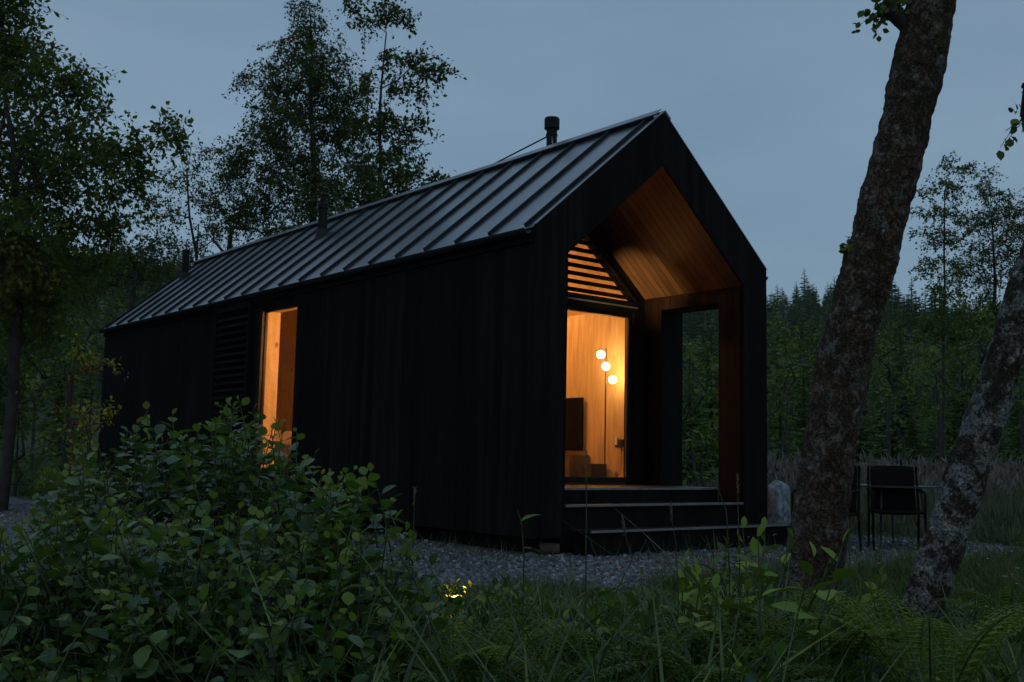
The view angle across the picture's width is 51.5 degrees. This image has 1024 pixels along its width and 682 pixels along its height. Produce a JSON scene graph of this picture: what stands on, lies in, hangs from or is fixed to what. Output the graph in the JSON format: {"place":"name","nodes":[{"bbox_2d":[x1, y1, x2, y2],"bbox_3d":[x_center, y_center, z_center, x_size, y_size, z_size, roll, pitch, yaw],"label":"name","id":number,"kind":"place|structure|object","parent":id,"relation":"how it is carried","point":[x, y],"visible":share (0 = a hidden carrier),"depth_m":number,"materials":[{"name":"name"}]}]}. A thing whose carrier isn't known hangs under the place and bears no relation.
{"place":"outdoors","nodes":[
{"label":"outdoors","id":0,"kind":"place"},
{"bbox_2d":[0,451,109,499],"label":"rough grass","id":1,"kind":"structure","parent":0,"point":[27,490],"depth_m":25.93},
{"bbox_2d":[0,565,733,681],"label":"verge grass","id":2,"kind":"structure","parent":0,"point":[554,587],"depth_m":6.15,"materials":[{"name":"plant"}]},
{"bbox_2d":[0,497,1023,592],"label":"gravel path","id":3,"kind":"structure","parent":0,"point":[14,501],"depth_m":9.94,"materials":[{"name":"gravel"}]},
{"bbox_2d":[95,109,789,556],"bbox_3d":[-2.206,0.079,16.332,4.073,5.335,12.934,6,-8,-39],"label":"timber cabin","id":4,"kind":"object","parent":3,"relation":"on","point":[439,345],"visible":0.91,"depth_m":12.47,"materials":[{"name":"black wood"}]},
{"bbox_2d":[214,290,297,471],"bbox_3d":[-3.714,0.604,15.090,0.095,2.450,2.580,6,-8,-39],"label":"tall window","id":5,"kind":"structure","parent":4,"relation":"in","point":[262,311],"depth_m":14.86,"materials":[{"name":"black metal"}]},
{"bbox_2d":[275,430,291,460],"bbox_3d":[-4.963,1.681,20.269,1.750,1.195,2.100,6,-8,-39],"label":"bed","id":6,"kind":"object","parent":4,"relation":"in","point":[285,436],"visible":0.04,"depth_m":19.55,"materials":[{"name":"fabric"}]},
{"bbox_2d":[565,397,583,450],"bbox_3d":[0.597,1.174,14.906,0.063,0.725,1.200,6,-8,-39],"label":"television","id":7,"kind":"object","parent":4,"relation":"attached to","point":[574,424],"visible":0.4,"depth_m":14.54,"materials":[{"name":"plastic"}]},
{"bbox_2d":[565,304,631,481],"bbox_3d":[0.567,0.611,12.683,2.380,2.130,0.070,6,-8,-39],"label":"glazed door","id":8,"kind":"structure","parent":4,"relation":"in","point":[626,477],"depth_m":13.33,"materials":[{"name":"black metal"}]},
{"bbox_2d":[568,234,635,301],"bbox_3d":[0.607,-1.133,12.876,2.460,1.079,0.130,6,-8,-39],"label":"slatted gable window","id":9,"kind":"structure","parent":4,"relation":"in","point":[577,249],"depth_m":13.15,"materials":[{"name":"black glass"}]},
{"bbox_2d":[597,348,616,476],"bbox_3d":[1.219,0.951,13.824,0.260,1.725,0.267,6,-8,-39],"label":"floor lamp","id":10,"kind":"object","parent":4,"relation":"on","point":[606,367],"visible":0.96,"depth_m":13.81,"materials":[{"name":"plastic"}]},
{"bbox_2d":[240,516,783,567],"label":"edge weeds","id":11,"kind":"object","parent":3,"relation":"on","point":[501,551],"visible":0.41,"depth_m":10.03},
{"bbox_2d":[537,541,559,554],"bbox_3d":[0.355,2.026,10.344,0.205,0.156,0.156,2,-6,-9],"label":"block","id":12,"kind":"object","parent":3,"relation":"on","point":[546,548],"visible":0.81,"depth_m":10.30,"materials":[{"name":"concrete"}]},
{"bbox_2d":[767,480,790,522],"bbox_3d":[3.241,2.084,12.971,0.294,0.757,0.251,6,-8,-39],"label":"boulder","id":13,"kind":"object","parent":3,"relation":"on","point":[778,498],"visible":0.6,"depth_m":12.88,"materials":[{"name":"grey stone"}]},
{"bbox_2d":[791,466,861,557],"bbox_3d":[3.341,1.779,11.233,0.578,0.942,0.640,-3,-8,34],"label":"garden armchair","id":14,"kind":"object","parent":3,"relation":"on","point":[855,497],"visible":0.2,"depth_m":11.26,"materials":[{"name":"metal"}]},
{"bbox_2d":[847,484,938,547],"bbox_3d":[4.423,2.065,12.516,1.160,0.720,1.160,6,-8,-39],"label":"garden table","id":15,"kind":"object","parent":3,"relation":"on","point":[881,487],"visible":0.43,"depth_m":12.17,"materials":[{"name":"metal"}]},
{"bbox_2d":[867,465,926,550],"bbox_3d":[4.318,1.877,11.940,0.578,0.943,0.640,0,-7,13],"label":"garden armchair","id":16,"kind":"object","parent":3,"relation":"on","point":[898,501],"visible":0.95,"depth_m":12.18,"materials":[{"name":"fabric"}]},
{"bbox_2d":[0,278,1023,607],"bbox_3d":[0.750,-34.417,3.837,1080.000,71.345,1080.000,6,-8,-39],"label":"ground","id":17,"kind":"structure","parent":0,"point":[28,444],"depth_m":95.90,"materials":[{"name":"plant"}]},
{"bbox_2d":[0,324,96,495],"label":"hazel shrub","id":18,"kind":"object","parent":17,"relation":"on","point":[21,422],"visible":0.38,"depth_m":21.92,"materials":[{"name":"plant"}]},
{"bbox_2d":[0,307,102,477],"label":"hazel shrub","id":19,"kind":"object","parent":17,"relation":"on","point":[44,355],"visible":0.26,"depth_m":29.84,"materials":[{"name":"green plant"}]},
{"bbox_2d":[30,339,86,459],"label":"conifer tree","id":20,"kind":"object","parent":17,"relation":"on","point":[57,401],"visible":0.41,"depth_m":46.25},
{"bbox_2d":[16,328,128,502],"bbox_3d":[-6.236,1.203,14.888,1.346,2.714,1.187,-1,-7,17],"label":"hazel shrub","id":21,"kind":"object","parent":17,"relation":"on","point":[81,358],"visible":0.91,"depth_m":14.92,"materials":[{"name":"green plant"}]},
{"bbox_2d":[13,259,139,481],"bbox_3d":[-11.358,0.699,26.825,2.618,5.959,2.884,-1,-7,22],"label":"hazel shrub","id":22,"kind":"object","parent":17,"relation":"on","point":[92,331],"visible":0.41,"depth_m":26.91,"materials":[{"name":"plant"}]},
{"bbox_2d":[49,335,104,454],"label":"bramble shrub","id":23,"kind":"object","parent":17,"relation":"on","point":[84,376],"visible":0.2,"depth_m":51.77,"materials":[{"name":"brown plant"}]},
{"bbox_2d":[39,312,116,466],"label":"bramble shrub","id":24,"kind":"object","parent":17,"relation":"on","point":[80,406],"visible":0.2,"depth_m":39.46,"materials":[{"name":"plant"}]},
{"bbox_2d":[35,395,139,517],"bbox_3d":[-5.799,1.613,14.557,1.364,1.751,1.262,6,-8,-39],"label":"hazel shrub","id":25,"kind":"object","parent":17,"relation":"on","point":[74,411],"visible":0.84,"depth_m":14.49,"materials":[{"name":"green plant"}]},
{"bbox_2d":[59,283,134,469],"bbox_3d":[-14.826,1.323,36.663,2.840,7.038,3.816,-1,-7,22],"label":"bramble shrub","id":26,"kind":"object","parent":17,"relation":"on","point":[92,348],"visible":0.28,"depth_m":36.78,"materials":[{"name":"plant"}]},
{"bbox_2d":[0,0,198,510],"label":"sycamore tree","id":27,"kind":"object","parent":17,"relation":"on","point":[58,260],"visible":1,"depth_m":15.91,"materials":[{"name":"green plant"}]},
{"bbox_2d":[59,207,203,326],"bbox_3d":[-8.944,0.156,24.157,3.588,6.790,2.560,2,-6,-11],"label":"tree","id":28,"kind":"object","parent":17,"relation":"on","point":[151,247],"visible":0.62,"depth_m":24.16,"materials":[{"name":"plant"}]},
{"bbox_2d":[1,395,349,681],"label":"round leaved bush","id":29,"kind":"object","parent":17,"relation":"on","point":[186,490],"visible":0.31,"depth_m":3.73,"materials":[{"name":"green plant"}]},
{"bbox_2d":[125,132,237,278],"bbox_3d":[-7.210,-0.546,22.734,2.045,8.021,2.928,6,-8,-39],"label":"rowan tree","id":30,"kind":"object","parent":17,"relation":"on","point":[189,217],"visible":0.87,"depth_m":23.02,"materials":[{"name":"plant"}]},
{"bbox_2d":[0,493,440,681],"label":"round leaved bush","id":31,"kind":"object","parent":17,"relation":"on","point":[51,584],"visible":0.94,"depth_m":2.71,"materials":[{"name":"green plant"}]},
{"bbox_2d":[191,211,305,256],"bbox_3d":[-6.651,0.172,26.722,3.138,7.370,1.563,3,-6,-11],"label":"ash tree","id":32,"kind":"object","parent":17,"relation":"on","point":[229,240],"visible":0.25,"depth_m":26.92,"materials":[{"name":"green plant"}]},
{"bbox_2d":[193,0,392,246],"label":"birch tree","id":33,"kind":"object","parent":17,"relation":"on","point":[312,68],"visible":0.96,"depth_m":21.85,"materials":[{"name":"green plant"}]},
{"bbox_2d":[246,462,477,681],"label":"round leaved bush","id":34,"kind":"object","parent":17,"relation":"on","point":[355,487],"visible":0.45,"depth_m":3.15,"materials":[{"name":"green plant"}]},
{"bbox_2d":[334,0,467,208],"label":"alder tree","id":35,"kind":"object","parent":17,"relation":"on","point":[402,178],"visible":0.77,"depth_m":23.46,"materials":[{"name":"plant"}]},
{"bbox_2d":[347,611,566,681],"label":"fern","id":36,"kind":"object","parent":17,"relation":"on","point":[480,654],"visible":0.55,"depth_m":2.88,"materials":[{"name":"plant"}]},
{"bbox_2d":[439,579,476,645],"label":"broadleaf weed","id":37,"kind":"object","parent":17,"relation":"on","point":[457,599],"visible":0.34,"depth_m":4.11,"materials":[{"name":"green plant"}]},
{"bbox_2d":[483,570,514,616],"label":"broadleaf weed","id":38,"kind":"object","parent":17,"relation":"on","point":[504,572],"visible":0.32,"depth_m":5.15,"materials":[{"name":"green plant"}]},
{"bbox_2d":[474,577,546,649],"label":"broadleaf weed","id":39,"kind":"object","parent":17,"relation":"on","point":[529,589],"visible":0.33,"depth_m":4.00,"materials":[{"name":"green plant"}]},
{"bbox_2d":[0,214,1023,426],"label":"conifer wood","id":40,"kind":"object","parent":17,"relation":"on","point":[806,306],"visible":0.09,"depth_m":215.95,"materials":[{"name":"plant"}]},
{"bbox_2d":[502,573,533,608],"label":"broadleaf weed","id":41,"kind":"object","parent":17,"relation":"on","point":[514,581],"visible":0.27,"depth_m":4.97,"materials":[{"name":"green plant"}]},
{"bbox_2d":[500,580,539,662],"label":"broadleaf weed","id":42,"kind":"object","parent":17,"relation":"on","point":[519,601],"visible":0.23,"depth_m":3.94,"materials":[{"name":"green plant"}]},
{"bbox_2d":[390,628,655,681],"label":"fern","id":43,"kind":"object","parent":17,"relation":"on","point":[565,677],"visible":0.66,"depth_m":2.71,"materials":[{"name":"plant"}]},
{"bbox_2d":[517,510,543,659],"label":"tall stalk","id":44,"kind":"object","parent":17,"relation":"on","point":[527,517],"visible":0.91,"depth_m":3.40,"materials":[{"name":"green plant"}]},
{"bbox_2d":[73,501,1023,681],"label":"foreground grass","id":45,"kind":"structure","parent":17,"relation":"on","point":[604,649],"depth_m":2.80,"materials":[{"name":"plant"}]},
{"bbox_2d":[465,584,653,679],"bbox_3d":[0.151,1.071,3.567,0.622,0.538,0.668,-1,-7,16],"label":"fern","id":46,"kind":"object","parent":17,"relation":"on","point":[604,612],"visible":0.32,"depth_m":3.55,"materials":[{"name":"plant"}]},
{"bbox_2d":[534,578,606,677],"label":"broadleaf weed","id":47,"kind":"object","parent":17,"relation":"on","point":[548,609],"visible":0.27,"depth_m":3.56,"materials":[{"name":"green plant"}]},
{"bbox_2d":[132,598,1023,681],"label":"foreground fine grass","id":48,"kind":"structure","parent":17,"relation":"on","point":[934,658],"depth_m":2.88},
{"bbox_2d":[510,656,653,681],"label":"fern","id":49,"kind":"object","parent":17,"relation":"on","point":[555,679],"visible":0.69,"depth_m":2.69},
{"bbox_2d":[584,451,588,659],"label":"tall stalk","id":50,"kind":"object","parent":17,"relation":"on","point":[586,471],"visible":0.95,"depth_m":3.00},
{"bbox_2d":[558,599,626,679],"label":"broadleaf weed","id":51,"kind":"object","parent":17,"relation":"on","point":[610,603],"visible":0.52,"depth_m":3.10,"materials":[{"name":"green plant"}]},
{"bbox_2d":[598,513,631,678],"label":"tall stalk","id":52,"kind":"object","parent":17,"relation":"on","point":[601,593],"visible":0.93,"depth_m":3.20,"materials":[{"name":"green plant"}]},
{"bbox_2d":[574,596,657,680],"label":"broadleaf weed","id":53,"kind":"object","parent":17,"relation":"on","point":[643,623],"visible":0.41,"depth_m":3.14,"materials":[{"name":"green plant"}]},
{"bbox_2d":[509,605,728,681],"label":"fern","id":54,"kind":"object","parent":17,"relation":"on","point":[665,641],"visible":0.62,"depth_m":2.91,"materials":[{"name":"plant"}]},
{"bbox_2d":[601,583,669,673],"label":"broadleaf weed","id":55,"kind":"object","parent":17,"relation":"on","point":[631,598],"visible":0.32,"depth_m":3.39,"materials":[{"name":"green plant"}]},
{"bbox_2d":[632,567,668,637],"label":"broadleaf weed","id":56,"kind":"object","parent":17,"relation":"on","point":[646,602],"visible":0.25,"depth_m":3.86,"materials":[{"name":"green plant"}]},
{"bbox_2d":[668,501,678,640],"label":"tall stalk","id":57,"kind":"object","parent":17,"relation":"on","point":[671,513],"visible":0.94,"depth_m":3.30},
{"bbox_2d":[599,600,749,659],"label":"fern","id":58,"kind":"object","parent":17,"relation":"on","point":[659,622],"visible":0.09,"depth_m":3.97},
{"bbox_2d":[657,552,710,679],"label":"broadleaf weed","id":59,"kind":"object","parent":17,"relation":"on","point":[684,579],"visible":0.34,"depth_m":3.53,"materials":[{"name":"green plant"}]},
{"bbox_2d":[669,548,710,619],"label":"broadleaf weed","id":60,"kind":"object","parent":17,"relation":"on","point":[687,570],"visible":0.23,"depth_m":4.30,"materials":[{"name":"green plant"}]},
{"bbox_2d":[660,569,728,679],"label":"broadleaf weed","id":61,"kind":"object","parent":17,"relation":"on","point":[693,602],"visible":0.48,"depth_m":3.37,"materials":[{"name":"green plant"}]},
{"bbox_2d":[683,335,705,401],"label":"tree","id":62,"kind":"object","parent":17,"relation":"on","point":[687,345],"visible":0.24,"depth_m":59.15,"materials":[{"name":"green plant"}]},
{"bbox_2d":[682,343,718,486],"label":"bramble shrub","id":63,"kind":"object","parent":17,"relation":"on","point":[702,394],"visible":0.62,"depth_m":22.92,"materials":[{"name":"green plant"}]},
{"bbox_2d":[682,416,718,487],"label":"bramble shrub","id":64,"kind":"object","parent":17,"relation":"on","point":[705,436],"visible":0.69,"depth_m":18.89,"materials":[{"name":"green plant"}]},
{"bbox_2d":[682,353,718,486],"bbox_3d":[5.559,2.614,33.112,2.210,4.697,2.003,4,-7,-20],"label":"conifer tree","id":65,"kind":"object","parent":17,"relation":"on","point":[688,461],"visible":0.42,"depth_m":32.97,"materials":[{"name":"plant"}]},
{"bbox_2d":[684,322,718,483],"bbox_3d":[7.103,2.368,38.091,2.838,6.274,2.848,4,-7,-21],"label":"conifer tree","id":66,"kind":"object","parent":17,"relation":"on","point":[711,410],"visible":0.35,"depth_m":38.04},
{"bbox_2d":[610,595,838,681],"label":"fern","id":67,"kind":"object","parent":17,"relation":"on","point":[671,663],"visible":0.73,"depth_m":2.83,"materials":[{"name":"plant"}]},
{"bbox_2d":[700,536,752,608],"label":"broadleaf weed","id":68,"kind":"object","parent":17,"relation":"on","point":[722,547],"visible":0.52,"depth_m":5.37,"materials":[{"name":"green plant"}]},
{"bbox_2d":[695,573,758,681],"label":"broadleaf weed","id":69,"kind":"object","parent":17,"relation":"on","point":[715,580],"visible":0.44,"depth_m":3.12,"materials":[{"name":"green plant"}]},
{"bbox_2d":[695,617,759,678],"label":"broadleaf weed","id":70,"kind":"object","parent":17,"relation":"on","point":[709,645],"visible":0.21,"depth_m":3.27,"materials":[{"name":"green plant"}]},
{"bbox_2d":[686,563,774,671],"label":"broadleaf weed","id":71,"kind":"object","parent":17,"relation":"on","point":[694,594],"visible":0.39,"depth_m":3.35,"materials":[{"name":"green plant"}]},
{"bbox_2d":[712,466,752,623],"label":"tall stalk","id":72,"kind":"object","parent":17,"relation":"on","point":[745,558],"visible":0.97,"depth_m":3.10,"materials":[{"name":"green plant"}]},
{"bbox_2d":[736,474,740,658],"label":"tall stalk","id":73,"kind":"object","parent":17,"relation":"on","point":[737,478],"visible":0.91,"depth_m":3.30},
{"bbox_2d":[653,586,841,669],"bbox_3d":[0.799,1.085,3.486,0.657,0.520,0.624,2,-6,-2],"label":"fern","id":74,"kind":"object","parent":17,"relation":"on","point":[746,613],"visible":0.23,"depth_m":3.43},
{"bbox_2d":[733,563,794,681],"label":"broadleaf weed","id":75,"kind":"object","parent":17,"relation":"on","point":[769,600],"visible":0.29,"depth_m":3.40,"materials":[{"name":"green plant"}]},
{"bbox_2d":[727,637,800,681],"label":"broadleaf weed","id":76,"kind":"object","parent":17,"relation":"on","point":[761,673],"visible":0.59,"depth_m":2.69,"materials":[{"name":"green plant"}]},
{"bbox_2d":[735,516,803,647],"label":"broadleaf weed","id":77,"kind":"object","parent":17,"relation":"on","point":[746,563],"visible":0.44,"depth_m":3.99,"materials":[{"name":"green plant"}]},
{"bbox_2d":[716,521,856,679],"bbox_3d":[0.787,0.894,2.925,0.320,0.776,0.340,4,-7,-24],"label":"broadleaf weed","id":78,"kind":"object","parent":17,"relation":"on","point":[838,575],"visible":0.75,"depth_m":2.94,"materials":[{"name":"green plant"}]},
{"bbox_2d":[775,511,797,628],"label":"tall stalk","id":79,"kind":"object","parent":17,"relation":"on","point":[793,523],"visible":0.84,"depth_m":3.40,"materials":[{"name":"green plant"}]},
{"bbox_2d":[704,582,935,681],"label":"fern","id":80,"kind":"object","parent":17,"relation":"on","point":[835,646],"visible":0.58,"depth_m":2.98,"materials":[{"name":"plant"}]},
{"bbox_2d":[628,517,1023,676],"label":"short meadow","id":81,"kind":"structure","parent":17,"relation":"on","point":[978,573],"depth_m":7.83,"materials":[{"name":"green plant"}]},
{"bbox_2d":[794,605,897,681],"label":"broadleaf weed","id":82,"kind":"object","parent":17,"relation":"on","point":[835,624],"visible":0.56,"depth_m":2.97,"materials":[{"name":"green plant"}]},
{"bbox_2d":[840,564,890,629],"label":"broadleaf weed","id":83,"kind":"object","parent":17,"relation":"on","point":[872,585],"visible":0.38,"depth_m":4.55,"materials":[{"name":"green plant"}]},
{"bbox_2d":[776,0,955,604],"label":"leaning tree","id":84,"kind":"object","parent":17,"relation":"on","point":[846,348],"visible":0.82,"depth_m":6.27,"materials":[{"name":"brown plant"}]},
{"bbox_2d":[854,396,883,477],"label":"conifer tree","id":85,"kind":"object","parent":17,"relation":"on","point":[860,442],"visible":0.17,"depth_m":43.88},
{"bbox_2d":[792,613,954,681],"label":"fern","id":86,"kind":"object","parent":17,"relation":"on","point":[886,621],"visible":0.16,"depth_m":3.87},
{"bbox_2d":[767,448,1023,496],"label":"seed heads","id":87,"kind":"object","parent":17,"relation":"on","point":[993,479],"visible":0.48,"depth_m":17.52,"materials":[{"name":"plant"}]},
{"bbox_2d":[868,306,937,475],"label":"conifer tree","id":88,"kind":"object","parent":17,"relation":"on","point":[894,444],"visible":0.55,"depth_m":50.00,"materials":[{"name":"plant"}]},
{"bbox_2d":[899,409,924,477],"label":"conifer tree","id":89,"kind":"object","parent":17,"relation":"on","point":[912,445],"visible":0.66,"depth_m":48.77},
{"bbox_2d":[803,588,1023,681],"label":"fern","id":90,"kind":"object","parent":17,"relation":"on","point":[985,645],"visible":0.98,"depth_m":2.85,"materials":[{"name":"plant"}]},
{"bbox_2d":[907,345,941,420],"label":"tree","id":91,"kind":"object","parent":17,"relation":"on","point":[929,350],"visible":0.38,"depth_m":79.20,"materials":[{"name":"green plant"}]},
{"bbox_2d":[918,389,944,460],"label":"conifer tree","id":92,"kind":"object","parent":17,"relation":"on","point":[930,402],"visible":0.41,"depth_m":61.11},
{"bbox_2d":[889,290,978,484],"bbox_3d":[14.361,1.791,35.942,2.928,6.888,2.326,0,-6,11],"label":"bramble shrub","id":93,"kind":"object","parent":17,"relation":"on","point":[937,413],"visible":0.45,"depth_m":35.73,"materials":[{"name":"green plant"}]},
{"bbox_2d":[924,408,944,467],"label":"conifer tree","id":94,"kind":"object","parent":17,"relation":"on","point":[932,443],"visible":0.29,"depth_m":56.09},
{"bbox_2d":[901,149,989,480],"bbox_3d":[13.291,-0.483,32.845,2.582,10.944,2.364,1,-6,4],"label":"aspen tree","id":95,"kind":"object","parent":17,"relation":"on","point":[942,332],"visible":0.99,"depth_m":32.91,"materials":[{"name":"green plant"}]},
{"bbox_2d":[930,325,977,477],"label":"conifer tree","id":96,"kind":"object","parent":17,"relation":"on","point":[957,422],"visible":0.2,"depth_m":48.20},
{"bbox_2d":[893,83,1023,642],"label":"leaning tree","id":97,"kind":"object","parent":17,"relation":"on","point":[961,490],"visible":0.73,"depth_m":5.17,"materials":[{"name":"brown plant"}]},
{"bbox_2d":[905,623,1023,681],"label":"fern","id":98,"kind":"object","parent":17,"relation":"on","point":[1001,668],"visible":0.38,"depth_m":3.48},
{"bbox_2d":[952,596,996,668],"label":"broadleaf weed","id":99,"kind":"object","parent":17,"relation":"on","point":[970,616],"visible":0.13,"depth_m":4.25,"materials":[{"name":"green plant"}]},
{"bbox_2d":[932,582,1023,651],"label":"fern","id":100,"kind":"object","parent":17,"relation":"on","point":[981,608],"visible":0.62,"depth_m":4.14,"materials":[{"name":"plant"}]},
{"bbox_2d":[941,162,1023,485],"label":"willow tree","id":101,"kind":"object","parent":17,"relation":"on","point":[998,244],"visible":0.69,"depth_m":35.89,"materials":[{"name":"plant"}]},
{"bbox_2d":[952,294,1023,491],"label":"tree","id":102,"kind":"object","parent":17,"relation":"on","point":[983,312],"visible":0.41,"depth_m":33.01,"materials":[{"name":"green plant"}]},
{"bbox_2d":[1002,375,1023,478],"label":"conifer tree","id":103,"kind":"object","parent":17,"relation":"on","point":[1017,436],"visible":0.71,"depth_m":46.35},
{"bbox_2d":[0,0,1023,329],"label":"sky","id":104,"kind":"structure","parent":0,"point":[778,103],"materials":[{"name":"blue"}]},
{"bbox_2d":[565,455,588,476],"bbox_3d":[0.484,1.739,14.721,0.355,0.325,1.340,6,-8,-39],"label":"media cabinet","id":105,"kind":"object","parent":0,"point":[571,465],"visible":0.17,"depth_m":14.15,"materials":[{"name":"laminate"}]},
{"bbox_2d":[577,463,606,476],"bbox_3d":[1.058,1.730,14.026,0.280,0.215,0.260,6,-8,-39],"label":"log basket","id":106,"kind":"object","parent":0,"point":[595,470],"visible":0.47,"depth_m":13.94,"materials":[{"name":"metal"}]},
{"bbox_2d":[767,362,805,449],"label":"tree","id":107,"kind":"object","parent":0,"point":[773,380],"visible":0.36,"depth_m":54.77,"materials":[{"name":"green plant"}]},
{"bbox_2d":[682,475,1023,545],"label":"tall meadow","id":108,"kind":"structure","parent":0,"point":[999,511],"depth_m":15.56,"materials":[{"name":"plant"}]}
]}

